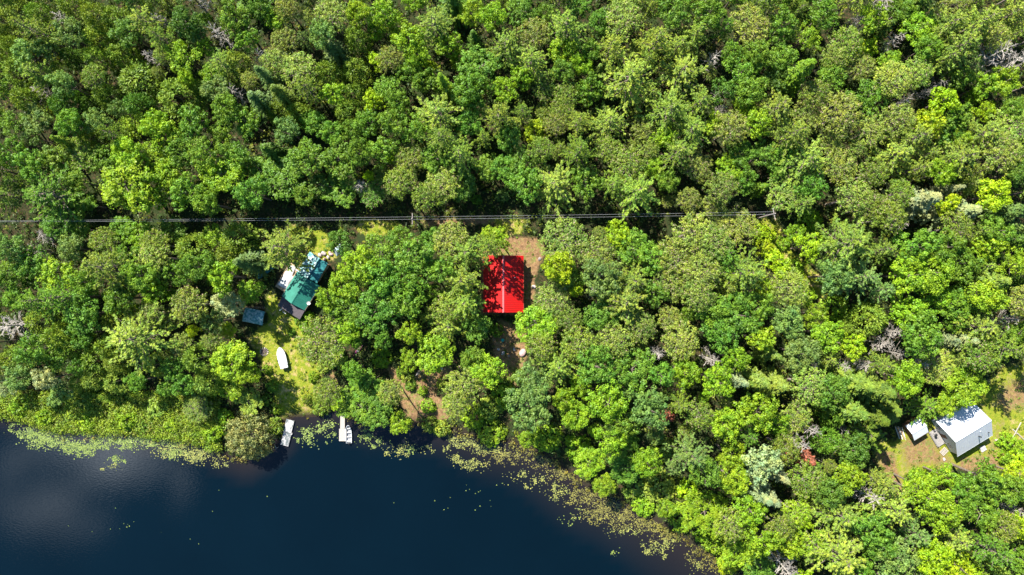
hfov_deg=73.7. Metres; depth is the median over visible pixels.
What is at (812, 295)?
shrub
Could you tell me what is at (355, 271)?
maple tree
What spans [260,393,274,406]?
shrub
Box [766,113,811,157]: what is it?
pine tree
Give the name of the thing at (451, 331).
pine tree
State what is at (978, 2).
pine tree
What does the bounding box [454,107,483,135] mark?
broadleaf tree
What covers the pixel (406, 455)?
water lilies
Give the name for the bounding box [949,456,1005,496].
broadleaf tree
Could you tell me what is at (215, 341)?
oak tree
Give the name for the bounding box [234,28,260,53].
broadleaf tree
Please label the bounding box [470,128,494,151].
pine tree
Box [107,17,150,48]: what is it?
broadleaf tree
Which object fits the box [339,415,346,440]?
pale dock
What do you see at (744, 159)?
broadleaf tree
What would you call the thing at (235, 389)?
maple tree
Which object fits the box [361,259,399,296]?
broadleaf tree
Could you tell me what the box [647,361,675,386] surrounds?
broadleaf tree
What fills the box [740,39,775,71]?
broadleaf tree
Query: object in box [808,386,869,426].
spruce tree
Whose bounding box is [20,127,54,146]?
young tree
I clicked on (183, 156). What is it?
broadleaf tree
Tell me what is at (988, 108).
maple tree
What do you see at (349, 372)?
broadleaf tree
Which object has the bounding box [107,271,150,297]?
pine tree
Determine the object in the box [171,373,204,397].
broadleaf tree
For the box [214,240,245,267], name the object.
cedar tree
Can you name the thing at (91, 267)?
pine tree
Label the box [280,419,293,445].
grey dock
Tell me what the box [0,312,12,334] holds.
cedar tree
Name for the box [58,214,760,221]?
power wire
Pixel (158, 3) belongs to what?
cedar tree
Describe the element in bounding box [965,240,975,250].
oak tree
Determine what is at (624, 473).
broadleaf tree
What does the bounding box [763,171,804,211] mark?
oak tree
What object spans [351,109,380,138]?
broadleaf tree
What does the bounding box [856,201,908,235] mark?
oak tree
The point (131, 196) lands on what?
maple tree
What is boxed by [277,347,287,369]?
covered boat
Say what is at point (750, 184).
broadleaf tree
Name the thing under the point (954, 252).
broadleaf tree
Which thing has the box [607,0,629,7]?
pine tree
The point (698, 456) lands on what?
pine tree
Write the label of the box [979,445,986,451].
doorstep
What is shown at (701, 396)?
young tree
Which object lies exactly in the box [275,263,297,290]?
deck
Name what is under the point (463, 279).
pine tree
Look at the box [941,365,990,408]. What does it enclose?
maple tree
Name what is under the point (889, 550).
broadleaf tree
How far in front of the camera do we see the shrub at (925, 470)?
140.54 m
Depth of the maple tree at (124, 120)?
133.76 m
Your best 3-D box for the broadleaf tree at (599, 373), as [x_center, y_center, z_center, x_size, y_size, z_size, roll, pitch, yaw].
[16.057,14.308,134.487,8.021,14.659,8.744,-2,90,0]
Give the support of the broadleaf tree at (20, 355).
on the ground at (1000, 410)
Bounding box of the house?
[931,404,992,456]
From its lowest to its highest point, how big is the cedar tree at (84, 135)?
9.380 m
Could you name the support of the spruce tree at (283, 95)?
on the ground at (1000, 410)
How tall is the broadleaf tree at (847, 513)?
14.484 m
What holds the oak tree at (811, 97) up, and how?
on the ground at (1000, 410)
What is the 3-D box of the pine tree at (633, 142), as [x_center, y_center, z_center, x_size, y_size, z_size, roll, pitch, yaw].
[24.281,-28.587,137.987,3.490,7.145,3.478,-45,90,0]
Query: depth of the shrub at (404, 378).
139.99 m
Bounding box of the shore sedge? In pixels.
[6,413,743,574]
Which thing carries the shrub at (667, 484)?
on the ground at (1000, 410)
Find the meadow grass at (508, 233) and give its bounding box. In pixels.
[252,218,1023,519]
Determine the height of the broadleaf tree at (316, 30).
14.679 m
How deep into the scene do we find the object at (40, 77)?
131.83 m
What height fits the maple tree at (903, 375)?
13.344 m
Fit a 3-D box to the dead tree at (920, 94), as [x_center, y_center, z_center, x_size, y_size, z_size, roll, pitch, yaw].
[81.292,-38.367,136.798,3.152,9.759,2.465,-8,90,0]
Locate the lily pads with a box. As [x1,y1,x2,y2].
[8,415,619,556]
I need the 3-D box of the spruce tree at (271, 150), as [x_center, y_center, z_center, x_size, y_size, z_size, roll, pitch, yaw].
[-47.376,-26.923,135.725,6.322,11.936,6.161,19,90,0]
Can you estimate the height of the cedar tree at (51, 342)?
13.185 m
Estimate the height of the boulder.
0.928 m
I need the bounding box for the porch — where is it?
[929,429,946,446]
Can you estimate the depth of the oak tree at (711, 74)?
135.99 m
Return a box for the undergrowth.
[0,0,1023,574]
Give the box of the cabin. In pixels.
[483,255,523,312]
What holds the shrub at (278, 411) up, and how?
on the ground at (1000, 410)
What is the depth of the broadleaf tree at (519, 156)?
132.44 m
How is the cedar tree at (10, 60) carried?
on the ground at (1000, 410)
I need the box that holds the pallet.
[940,447,947,455]
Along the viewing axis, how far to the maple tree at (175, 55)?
132.60 m
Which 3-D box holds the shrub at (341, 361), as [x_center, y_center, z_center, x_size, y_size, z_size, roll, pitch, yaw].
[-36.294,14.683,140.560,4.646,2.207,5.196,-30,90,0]
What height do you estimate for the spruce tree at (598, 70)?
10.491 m
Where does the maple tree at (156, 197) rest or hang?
on the ground at (1000, 410)
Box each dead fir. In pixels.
[660,408,674,421]
[783,438,815,466]
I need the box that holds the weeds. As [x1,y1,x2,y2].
[251,215,1023,505]
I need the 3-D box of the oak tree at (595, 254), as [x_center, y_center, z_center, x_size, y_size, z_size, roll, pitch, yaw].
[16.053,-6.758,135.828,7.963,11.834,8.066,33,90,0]
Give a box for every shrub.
[6,395,33,419]
[34,406,56,425]
[63,410,76,421]
[71,388,97,411]
[77,413,97,432]
[98,392,114,405]
[114,405,139,430]
[134,417,152,434]
[146,396,170,420]
[163,415,182,433]
[201,423,225,442]
[216,408,234,426]
[225,410,276,459]
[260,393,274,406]
[261,365,272,373]
[265,380,278,392]
[268,416,284,435]
[271,403,283,414]
[287,328,295,336]
[294,317,303,325]
[299,319,313,335]
[301,394,313,405]
[303,310,314,321]
[308,370,319,383]
[309,398,331,417]
[315,358,331,374]
[327,346,347,370]
[330,389,349,411]
[369,348,394,368]
[395,366,407,376]
[396,368,415,382]
[405,380,416,391]
[417,386,427,396]
[420,398,437,413]
[421,415,439,433]
[434,419,451,437]
[436,376,445,388]
[442,393,454,408]
[460,401,486,429]
[476,394,503,421]
[476,418,507,447]
[489,323,504,337]
[490,384,518,410]
[494,189,509,203]
[502,185,515,198]
[502,374,513,385]
[533,422,563,452]
[562,433,592,462]
[620,472,645,502]
[631,494,655,517]
[640,467,676,503]
[650,435,677,461]
[667,504,693,532]
[675,477,699,498]
[692,529,706,542]
[701,532,728,555]
[716,552,738,574]
[748,223,767,239]
[751,236,773,256]
[760,227,776,239]
[763,247,785,268]
[772,263,789,279]
[775,236,790,251]
[780,258,803,279]
[792,273,809,288]
[794,208,823,233]
[800,286,817,303]
[817,294,848,323]
[909,467,923,480]
[923,465,937,481]
[993,430,1016,449]
[993,449,1010,463]
[1005,447,1023,466]
[1010,440,1023,453]
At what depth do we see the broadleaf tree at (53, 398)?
135.46 m
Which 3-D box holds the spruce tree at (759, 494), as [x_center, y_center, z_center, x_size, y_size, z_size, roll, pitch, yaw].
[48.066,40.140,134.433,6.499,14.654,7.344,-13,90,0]
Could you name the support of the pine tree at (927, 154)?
on the ground at (1000, 410)
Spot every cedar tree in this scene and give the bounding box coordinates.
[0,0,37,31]
[0,8,17,33]
[0,23,20,42]
[0,33,36,61]
[0,51,19,72]
[0,54,41,89]
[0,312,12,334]
[0,341,37,371]
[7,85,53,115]
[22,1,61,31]
[23,307,62,334]
[37,320,86,352]
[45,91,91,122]
[49,60,73,77]
[54,333,97,360]
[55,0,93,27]
[57,46,92,71]
[67,373,90,393]
[70,90,90,105]
[76,129,113,153]
[77,0,121,43]
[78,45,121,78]
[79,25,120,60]
[79,341,124,375]
[80,363,114,391]
[81,95,101,111]
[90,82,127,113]
[92,332,130,358]
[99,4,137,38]
[100,305,141,334]
[103,352,135,373]
[103,367,133,394]
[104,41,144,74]
[115,59,169,109]
[121,92,163,121]
[136,0,175,21]
[142,350,173,377]
[156,77,205,121]
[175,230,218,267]
[181,339,231,374]
[186,78,212,101]
[192,365,221,396]
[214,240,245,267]
[219,220,262,256]
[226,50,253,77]
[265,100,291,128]
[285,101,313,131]
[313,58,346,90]
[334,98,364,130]
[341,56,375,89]
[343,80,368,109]
[344,25,373,59]
[450,49,471,73]
[498,0,515,8]
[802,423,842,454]
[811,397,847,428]
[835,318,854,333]
[960,551,1009,574]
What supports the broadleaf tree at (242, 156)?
on the ground at (1000, 410)
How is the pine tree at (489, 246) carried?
on the ground at (1000, 410)
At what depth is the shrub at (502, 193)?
140.21 m
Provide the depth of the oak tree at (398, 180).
130.42 m
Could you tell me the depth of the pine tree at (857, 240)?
129.50 m
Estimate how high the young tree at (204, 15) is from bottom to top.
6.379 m
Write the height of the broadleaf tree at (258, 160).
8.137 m
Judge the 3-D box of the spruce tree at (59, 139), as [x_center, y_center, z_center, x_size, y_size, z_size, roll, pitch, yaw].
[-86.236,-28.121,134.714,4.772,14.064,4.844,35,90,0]
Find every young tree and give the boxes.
[0,376,23,397]
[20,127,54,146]
[21,276,45,290]
[66,357,98,375]
[106,98,129,118]
[128,302,143,314]
[156,379,181,396]
[166,288,179,301]
[177,66,204,88]
[200,13,215,28]
[219,322,237,339]
[238,360,263,383]
[293,184,315,206]
[338,118,362,140]
[365,20,386,43]
[373,331,393,349]
[425,284,444,304]
[482,77,497,96]
[517,428,539,448]
[569,51,593,78]
[588,423,601,436]
[619,434,638,450]
[620,384,637,400]
[646,425,665,445]
[656,498,676,517]
[678,307,695,323]
[697,390,709,401]
[754,276,778,301]
[763,163,786,181]
[797,0,812,3]
[876,259,894,272]
[934,315,968,333]
[961,90,978,107]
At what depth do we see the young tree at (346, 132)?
132.53 m
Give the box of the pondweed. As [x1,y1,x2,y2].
[480,442,737,574]
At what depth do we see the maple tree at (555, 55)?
132.15 m
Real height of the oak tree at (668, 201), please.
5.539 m
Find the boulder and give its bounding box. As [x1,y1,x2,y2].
[519,349,525,356]
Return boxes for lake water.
[0,411,736,574]
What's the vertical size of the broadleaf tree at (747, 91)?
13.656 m
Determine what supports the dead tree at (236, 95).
on the ground at (1000, 410)
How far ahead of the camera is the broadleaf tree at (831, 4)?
131.25 m
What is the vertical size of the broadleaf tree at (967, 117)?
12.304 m
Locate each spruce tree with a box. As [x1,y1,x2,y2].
[49,135,95,153]
[232,245,278,280]
[236,0,275,23]
[246,90,287,128]
[254,65,289,96]
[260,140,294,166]
[270,84,309,122]
[323,39,358,75]
[434,72,456,106]
[437,0,473,31]
[464,29,485,58]
[585,63,604,87]
[713,360,748,389]
[732,359,769,390]
[737,467,772,505]
[746,362,789,399]
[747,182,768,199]
[749,342,782,364]
[752,477,781,507]
[754,454,790,484]
[767,58,816,97]
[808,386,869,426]
[817,354,875,398]
[838,399,890,430]
[847,362,897,406]
[858,19,896,50]
[863,380,903,423]
[876,181,942,227]
[885,0,931,31]
[918,194,981,233]
[919,328,960,344]
[924,183,965,196]
[935,323,979,352]
[946,263,1011,293]
[975,232,1023,254]
[976,197,1023,228]
[994,94,1023,121]
[1002,219,1023,248]
[1002,273,1023,290]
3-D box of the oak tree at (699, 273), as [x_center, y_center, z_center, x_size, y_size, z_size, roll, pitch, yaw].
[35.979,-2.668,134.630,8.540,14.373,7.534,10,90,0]
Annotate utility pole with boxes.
[757,208,775,226]
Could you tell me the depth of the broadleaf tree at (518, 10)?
132.85 m
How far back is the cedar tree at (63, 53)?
135.94 m
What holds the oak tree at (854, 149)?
on the ground at (1000, 410)
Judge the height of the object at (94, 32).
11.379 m
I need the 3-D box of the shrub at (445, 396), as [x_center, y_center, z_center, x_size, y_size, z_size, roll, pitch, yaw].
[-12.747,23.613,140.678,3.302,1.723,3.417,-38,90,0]
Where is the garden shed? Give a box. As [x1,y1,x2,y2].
[902,417,927,440]
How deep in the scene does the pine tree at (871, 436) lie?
133.76 m
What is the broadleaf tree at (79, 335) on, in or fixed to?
on the ground at (1000, 410)
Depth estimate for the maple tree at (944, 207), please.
131.40 m
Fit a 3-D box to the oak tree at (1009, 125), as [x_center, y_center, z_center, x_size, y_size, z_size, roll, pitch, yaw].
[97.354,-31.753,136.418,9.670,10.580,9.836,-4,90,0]
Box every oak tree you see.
[64,138,103,173]
[80,62,117,89]
[88,226,129,254]
[136,240,179,272]
[137,299,173,328]
[138,228,174,257]
[150,66,171,80]
[152,46,174,64]
[160,0,176,11]
[162,306,185,327]
[167,331,195,358]
[169,285,213,324]
[182,392,212,423]
[200,329,228,352]
[239,71,262,91]
[258,47,289,77]
[270,24,296,52]
[273,0,301,25]
[279,51,319,89]
[294,315,349,369]
[299,2,320,24]
[312,377,342,406]
[313,0,350,36]
[357,178,385,208]
[372,164,388,181]
[374,45,403,74]
[377,379,404,405]
[383,166,416,200]
[393,141,426,177]
[411,180,443,211]
[422,165,460,205]
[429,291,462,324]
[432,221,470,260]
[441,365,482,402]
[442,388,469,420]
[516,16,550,49]
[525,329,558,365]
[526,136,555,163]
[530,74,558,102]
[531,280,570,318]
[535,101,553,120]
[537,215,588,267]
[541,112,568,137]
[549,96,576,122]
[552,80,579,109]
[555,305,584,332]
[560,325,599,362]
[576,234,615,272]
[592,226,605,239]
[594,135,621,162]
[597,321,634,359]
[605,0,645,39]
[607,143,648,182]
[624,310,658,344]
[627,43,641,57]
[629,0,649,5]
[629,115,657,144]
[633,339,646,352]
[640,139,659,159]
[651,235,697,276]
[651,262,693,302]
[655,304,682,331]
[660,317,699,361]
[661,194,673,207]
[671,211,715,253]
[675,424,692,438]
[676,187,702,214]
[678,255,721,292]
[681,150,713,183]
[681,279,717,312]
[682,397,714,431]
[692,223,735,262]
[698,195,723,219]
[701,171,740,204]
[703,66,717,81]
[711,109,750,146]
[713,505,749,543]
[714,204,760,245]
[718,394,733,406]
[730,1,771,47]
[760,509,796,542]
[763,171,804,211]
[766,432,801,465]
[768,266,810,306]
[776,399,812,432]
[778,495,811,530]
[785,458,826,499]
[787,365,828,405]
[789,99,821,135]
[792,78,831,110]
[797,528,831,562]
[812,44,847,72]
[815,131,841,156]
[816,90,862,138]
[816,458,836,473]
[819,147,857,185]
[825,177,873,217]
[828,24,865,62]
[842,189,889,226]
[843,136,867,157]
[845,52,876,80]
[850,112,888,148]
[852,157,890,187]
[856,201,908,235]
[868,60,913,99]
[875,102,918,139]
[884,178,915,207]
[893,54,934,89]
[915,346,956,385]
[929,209,975,245]
[936,0,972,16]
[944,49,985,73]
[947,335,1003,374]
[964,131,1023,176]
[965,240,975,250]
[971,509,1020,546]
[978,20,1012,55]
[983,100,1023,146]
[996,285,1023,315]
[1007,184,1023,198]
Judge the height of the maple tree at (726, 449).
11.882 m
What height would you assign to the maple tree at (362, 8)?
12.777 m
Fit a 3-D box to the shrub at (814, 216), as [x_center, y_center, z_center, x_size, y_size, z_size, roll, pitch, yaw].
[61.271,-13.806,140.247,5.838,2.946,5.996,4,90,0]
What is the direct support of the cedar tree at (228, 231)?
on the ground at (1000, 410)
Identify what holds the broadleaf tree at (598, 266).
on the ground at (1000, 410)
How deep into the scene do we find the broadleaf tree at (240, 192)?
129.15 m
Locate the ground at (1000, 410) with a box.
[0,0,1023,574]
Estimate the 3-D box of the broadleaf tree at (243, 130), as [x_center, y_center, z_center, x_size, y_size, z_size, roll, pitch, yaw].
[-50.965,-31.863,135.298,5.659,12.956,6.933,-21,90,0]
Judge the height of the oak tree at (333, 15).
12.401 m
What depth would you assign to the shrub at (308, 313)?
140.37 m
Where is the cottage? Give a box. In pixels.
[277,252,329,318]
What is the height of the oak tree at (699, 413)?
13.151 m
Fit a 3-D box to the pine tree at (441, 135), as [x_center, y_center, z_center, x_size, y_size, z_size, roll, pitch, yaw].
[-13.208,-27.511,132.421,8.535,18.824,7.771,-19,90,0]
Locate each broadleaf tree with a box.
[0,73,32,100]
[0,104,12,125]
[0,110,40,136]
[0,134,26,169]
[0,233,50,262]
[0,260,41,289]
[1,284,38,311]
[1,363,43,390]
[10,38,59,72]
[11,148,64,185]
[12,331,48,367]
[13,244,62,279]
[20,103,59,133]
[28,38,74,62]
[30,366,70,389]
[35,144,83,183]
[37,345,65,372]
[42,212,71,239]
[44,69,91,97]
[46,377,76,407]
[49,16,86,48]
[53,108,103,136]
[57,233,99,260]
[60,170,101,191]
[62,293,104,334]
[64,270,108,298]
[64,320,104,350]
[65,190,106,219]
[68,215,95,238]
[81,106,120,133]
[85,143,116,172]
[100,283,142,314]
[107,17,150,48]
[108,216,133,240]
[111,243,142,267]
[114,0,140,11]
[118,256,162,291]
[123,371,157,393]
[158,215,186,243]
[158,258,190,286]
[158,354,185,380]
[162,135,196,168]
[168,4,209,41]
[168,171,211,211]
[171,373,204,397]
[177,0,204,9]
[177,104,213,138]
[177,249,218,282]
[183,18,212,46]
[186,135,228,168]
[192,185,231,216]
[199,74,234,102]
[199,308,230,334]
[206,120,236,143]
[210,91,243,124]
[210,290,245,319]
[217,0,255,39]
[219,140,253,171]
[231,106,265,141]
[231,175,271,210]
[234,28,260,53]
[234,387,262,418]
[243,154,280,191]
[247,0,272,20]
[263,156,308,201]
[273,116,302,144]
[286,136,328,176]
[298,109,329,134]
[304,172,336,199]
[309,17,335,50]
[316,120,344,146]
[316,135,357,181]
[320,174,356,208]
[323,228,354,256]
[325,293,364,323]
[336,381,376,424]
[342,360,364,383]
[345,136,374,167]
[348,367,385,402]
[349,306,381,339]
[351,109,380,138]
[351,337,364,349]
[354,283,403,331]
[360,393,394,431]
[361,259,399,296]
[365,232,405,278]
[367,136,400,168]
[373,74,402,102]
[376,107,407,137]
[385,90,409,116]
[385,281,426,319]
[387,224,409,246]
[389,263,431,302]
[394,232,435,273]
[395,58,421,81]
[400,112,432,143]
[411,65,438,92]
[420,142,453,173]
[420,227,444,248]
[423,252,457,282]
[445,168,477,202]
[450,70,483,107]
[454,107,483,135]
[456,43,504,86]
[459,345,487,372]
[460,91,486,119]
[461,312,492,345]
[471,152,503,182]
[490,154,518,182]
[495,121,520,152]
[502,383,552,433]
[504,144,541,176]
[504,163,542,206]
[505,0,538,26]
[511,357,551,396]
[534,1,555,23]
[549,58,574,84]
[551,264,585,296]
[566,0,592,21]
[566,163,605,203]
[576,70,607,107]
[576,343,617,385]
[579,37,601,62]
[581,256,624,301]
[581,298,621,330]
[586,8,611,36]
[603,404,641,443]
[604,346,656,393]
[607,450,642,483]
[613,227,649,265]
[629,385,669,430]
[638,279,669,308]
[639,237,675,275]
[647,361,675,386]
[654,0,691,29]
[656,167,680,193]
[688,455,721,487]
[690,0,726,30]
[691,290,731,328]
[699,316,741,355]
[703,238,740,272]
[707,75,738,105]
[717,286,764,335]
[718,38,744,66]
[721,55,762,92]
[724,0,750,9]
[727,139,755,166]
[731,74,769,108]
[733,164,758,196]
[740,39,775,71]
[740,444,783,486]
[741,550,780,574]
[743,291,774,321]
[746,137,775,169]
[760,62,791,93]
[761,3,799,45]
[765,42,799,70]
[766,0,790,12]
[768,140,802,167]
[769,305,805,339]
[779,334,823,375]
[792,172,829,200]
[806,0,839,31]
[807,258,855,295]
[813,372,851,412]
[813,475,852,508]
[814,56,848,92]
[825,431,870,468]
[840,297,888,338]
[841,554,874,574]
[842,78,890,118]
[843,507,895,547]
[860,534,900,560]
[874,535,922,574]
[883,308,943,359]
[887,0,920,24]
[891,228,944,269]
[901,33,945,61]
[924,226,967,262]
[926,100,972,129]
[928,117,965,146]
[932,65,978,90]
[934,278,979,319]
[936,246,986,283]
[942,471,991,509]
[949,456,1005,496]
[951,494,1003,531]
[972,212,1016,247]
[976,473,1023,507]
[979,96,1023,121]
[986,159,1023,187]
[994,542,1023,574]
[997,322,1023,343]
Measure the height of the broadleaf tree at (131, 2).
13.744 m
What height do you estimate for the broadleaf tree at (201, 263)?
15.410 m
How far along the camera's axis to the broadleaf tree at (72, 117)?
129.68 m
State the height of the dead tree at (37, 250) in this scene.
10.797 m
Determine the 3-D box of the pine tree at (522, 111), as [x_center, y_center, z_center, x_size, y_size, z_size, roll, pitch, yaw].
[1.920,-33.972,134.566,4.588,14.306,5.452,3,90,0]
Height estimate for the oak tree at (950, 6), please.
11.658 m
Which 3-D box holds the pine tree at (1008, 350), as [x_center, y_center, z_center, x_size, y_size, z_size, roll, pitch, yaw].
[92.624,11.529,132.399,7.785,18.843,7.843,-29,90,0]
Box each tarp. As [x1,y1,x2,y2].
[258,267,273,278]
[277,271,292,288]
[286,266,294,274]
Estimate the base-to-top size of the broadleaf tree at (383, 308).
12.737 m
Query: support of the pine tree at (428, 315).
on the ground at (1000, 410)
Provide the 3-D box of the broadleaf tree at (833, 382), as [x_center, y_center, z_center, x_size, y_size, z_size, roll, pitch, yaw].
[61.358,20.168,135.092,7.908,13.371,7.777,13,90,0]
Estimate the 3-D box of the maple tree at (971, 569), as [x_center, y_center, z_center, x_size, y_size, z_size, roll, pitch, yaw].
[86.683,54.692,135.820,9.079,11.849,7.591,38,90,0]
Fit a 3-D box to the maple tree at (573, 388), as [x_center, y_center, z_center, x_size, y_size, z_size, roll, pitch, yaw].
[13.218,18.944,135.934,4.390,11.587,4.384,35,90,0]
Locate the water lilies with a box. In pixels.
[101,434,701,574]
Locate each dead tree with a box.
[0,311,36,338]
[19,242,54,255]
[30,82,60,103]
[36,229,61,245]
[51,11,75,27]
[143,50,168,66]
[151,13,177,37]
[190,0,219,15]
[208,22,237,51]
[226,82,248,105]
[255,48,275,69]
[352,180,369,191]
[649,345,663,360]
[699,347,720,365]
[700,50,721,69]
[714,104,727,113]
[765,546,799,574]
[783,426,811,451]
[796,358,818,370]
[800,421,822,437]
[832,360,851,372]
[843,13,864,30]
[847,477,888,509]
[852,359,871,372]
[862,0,893,18]
[864,335,894,354]
[875,32,906,53]
[878,346,907,359]
[880,322,901,338]
[883,93,913,111]
[901,355,931,369]
[904,88,930,101]
[919,77,950,93]
[969,39,1015,73]
[983,44,1023,74]
[989,310,1022,327]
[999,502,1023,517]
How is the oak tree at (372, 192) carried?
on the ground at (1000, 410)
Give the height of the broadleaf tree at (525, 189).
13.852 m
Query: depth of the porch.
141.07 m
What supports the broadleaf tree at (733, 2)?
on the ground at (1000, 410)
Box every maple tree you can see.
[35,255,78,290]
[98,157,155,213]
[110,135,156,172]
[118,112,142,138]
[119,219,153,251]
[135,141,174,180]
[137,108,178,139]
[137,277,173,304]
[139,181,173,213]
[148,156,185,189]
[150,120,189,154]
[163,39,203,76]
[174,41,198,59]
[185,325,206,337]
[193,149,246,194]
[196,37,215,57]
[198,62,223,82]
[199,222,224,247]
[206,259,246,298]
[209,338,255,381]
[212,374,242,401]
[237,279,266,306]
[262,5,290,31]
[315,287,340,313]
[317,81,346,105]
[328,270,361,303]
[333,321,359,346]
[337,244,379,286]
[344,0,371,28]
[362,87,385,111]
[362,171,373,180]
[367,0,401,30]
[367,51,388,71]
[385,13,411,38]
[386,153,394,163]
[388,410,413,434]
[390,24,425,59]
[395,319,424,344]
[400,0,429,17]
[400,346,424,372]
[403,37,431,68]
[415,332,455,375]
[423,59,440,79]
[433,31,462,59]
[458,0,484,28]
[469,351,507,389]
[479,0,507,36]
[480,225,499,240]
[485,226,509,250]
[493,76,519,106]
[510,65,537,91]
[514,303,558,343]
[524,118,546,143]
[540,251,575,284]
[547,36,580,65]
[552,387,577,411]
[560,399,590,431]
[568,282,583,296]
[569,375,591,399]
[571,447,605,479]
[584,378,629,424]
[592,428,626,462]
[592,472,615,497]
[605,218,631,250]
[631,446,662,477]
[640,157,663,179]
[649,123,677,149]
[671,358,702,392]
[675,489,728,539]
[699,361,735,397]
[703,109,730,137]
[707,405,741,444]
[715,152,742,180]
[715,439,749,471]
[716,531,755,568]
[718,463,751,496]
[719,346,751,373]
[731,96,757,119]
[731,493,769,528]
[732,391,779,434]
[741,104,773,139]
[742,524,785,560]
[743,325,775,352]
[762,410,791,436]
[773,529,805,560]
[782,223,806,243]
[784,19,822,54]
[786,507,814,531]
[790,232,825,264]
[792,568,813,574]
[799,299,827,329]
[804,318,844,354]
[821,459,869,495]
[836,332,866,362]
[847,1,888,35]
[848,35,878,60]
[871,49,901,76]
[876,357,925,399]
[878,249,936,295]
[883,293,928,330]
[893,470,927,498]
[894,474,948,518]
[896,8,937,46]
[901,107,945,137]
[903,251,955,296]
[904,537,955,574]
[908,157,959,186]
[908,488,964,536]
[910,86,961,115]
[918,287,952,316]
[923,462,959,489]
[930,390,965,418]
[932,193,962,218]
[934,127,974,148]
[940,546,984,574]
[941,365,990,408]
[957,71,1000,101]
[962,278,1010,314]
[964,177,1012,212]
[970,235,1009,262]
[971,100,996,122]
[982,65,1021,97]
[983,509,1023,539]
[990,459,1023,491]
[992,246,1023,277]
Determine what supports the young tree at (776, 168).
on the ground at (1000, 410)
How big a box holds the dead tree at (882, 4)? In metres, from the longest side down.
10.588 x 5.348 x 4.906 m
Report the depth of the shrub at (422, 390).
140.40 m
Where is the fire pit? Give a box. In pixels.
[260,347,268,355]
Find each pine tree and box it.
[0,153,19,188]
[0,175,31,217]
[2,172,39,195]
[6,13,64,54]
[17,281,69,324]
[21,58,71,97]
[21,162,98,235]
[34,0,56,8]
[39,275,100,313]
[79,238,139,289]
[95,121,141,146]
[102,298,182,376]
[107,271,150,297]
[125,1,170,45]
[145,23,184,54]
[193,93,213,113]
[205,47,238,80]
[212,0,229,14]
[226,69,243,89]
[259,219,314,271]
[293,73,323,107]
[294,29,315,53]
[409,4,457,52]
[412,87,466,142]
[418,303,438,327]
[420,122,465,163]
[427,304,472,345]
[436,260,487,308]
[443,134,481,180]
[444,282,485,321]
[447,233,490,273]
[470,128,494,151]
[474,232,504,263]
[477,100,520,141]
[486,26,528,71]
[506,42,553,93]
[511,100,533,127]
[526,158,577,219]
[536,339,581,388]
[543,5,590,49]
[545,0,572,13]
[549,137,570,162]
[558,132,597,170]
[564,107,595,138]
[586,100,628,147]
[592,30,629,72]
[594,49,657,116]
[595,170,626,201]
[597,269,647,328]
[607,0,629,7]
[611,171,660,221]
[616,260,651,302]
[624,139,639,150]
[627,105,643,120]
[631,26,675,69]
[634,85,691,141]
[635,81,663,113]
[637,49,657,74]
[639,0,658,26]
[644,44,707,99]
[652,133,697,175]
[655,31,694,63]
[662,427,713,473]
[662,459,682,475]
[663,384,690,417]
[665,111,710,154]
[676,17,708,58]
[681,84,714,120]
[709,15,734,45]
[710,275,737,297]
[713,243,766,301]
[731,424,761,450]
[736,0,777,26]
[748,87,796,132]
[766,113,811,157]
[768,135,829,187]
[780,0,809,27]
[784,192,815,217]
[802,496,821,512]
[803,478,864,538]
[804,527,867,574]
[806,213,875,277]
[811,346,840,370]
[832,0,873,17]
[834,254,882,304]
[839,412,887,452]
[857,481,913,529]
[858,348,896,376]
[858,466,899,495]
[860,233,897,268]
[863,134,916,183]
[863,273,896,302]
[864,561,900,574]
[883,122,933,164]
[888,509,934,548]
[889,157,933,182]
[897,562,938,574]
[902,386,942,425]
[911,143,941,167]
[912,6,968,51]
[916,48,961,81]
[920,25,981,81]
[923,519,973,556]
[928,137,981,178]
[936,347,968,370]
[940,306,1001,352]
[942,4,1003,49]
[950,172,982,198]
[952,527,1016,570]
[955,163,993,182]
[958,218,992,243]
[962,254,997,276]
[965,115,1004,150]
[966,0,984,11]
[970,328,1023,366]
[977,0,1023,34]
[980,567,1019,574]
[982,23,1023,50]
[1001,142,1023,166]
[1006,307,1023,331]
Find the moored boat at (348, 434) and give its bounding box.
[345,425,351,444]
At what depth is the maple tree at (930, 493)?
128.79 m
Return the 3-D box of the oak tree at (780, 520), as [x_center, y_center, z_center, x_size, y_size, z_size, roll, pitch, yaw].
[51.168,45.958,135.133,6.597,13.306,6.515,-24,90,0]
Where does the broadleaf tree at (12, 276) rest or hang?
on the ground at (1000, 410)
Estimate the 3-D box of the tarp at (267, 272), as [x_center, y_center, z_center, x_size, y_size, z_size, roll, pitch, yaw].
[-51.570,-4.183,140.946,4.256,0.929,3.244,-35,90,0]
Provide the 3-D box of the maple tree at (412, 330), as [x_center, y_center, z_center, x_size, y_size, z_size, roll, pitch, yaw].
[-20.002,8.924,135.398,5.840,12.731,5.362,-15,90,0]
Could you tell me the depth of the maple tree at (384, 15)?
129.95 m
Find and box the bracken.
[0,0,1023,574]
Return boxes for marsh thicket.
[0,388,221,452]
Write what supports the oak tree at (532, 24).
on the ground at (1000, 410)
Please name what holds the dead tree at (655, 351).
on the ground at (1000, 410)
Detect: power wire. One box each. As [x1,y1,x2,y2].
[28,212,733,220]
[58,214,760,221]
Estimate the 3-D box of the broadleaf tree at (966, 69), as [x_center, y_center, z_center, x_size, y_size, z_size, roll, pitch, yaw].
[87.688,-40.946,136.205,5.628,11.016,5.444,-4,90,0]
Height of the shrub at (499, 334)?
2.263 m
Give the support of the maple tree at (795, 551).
on the ground at (1000, 410)
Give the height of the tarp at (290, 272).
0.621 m

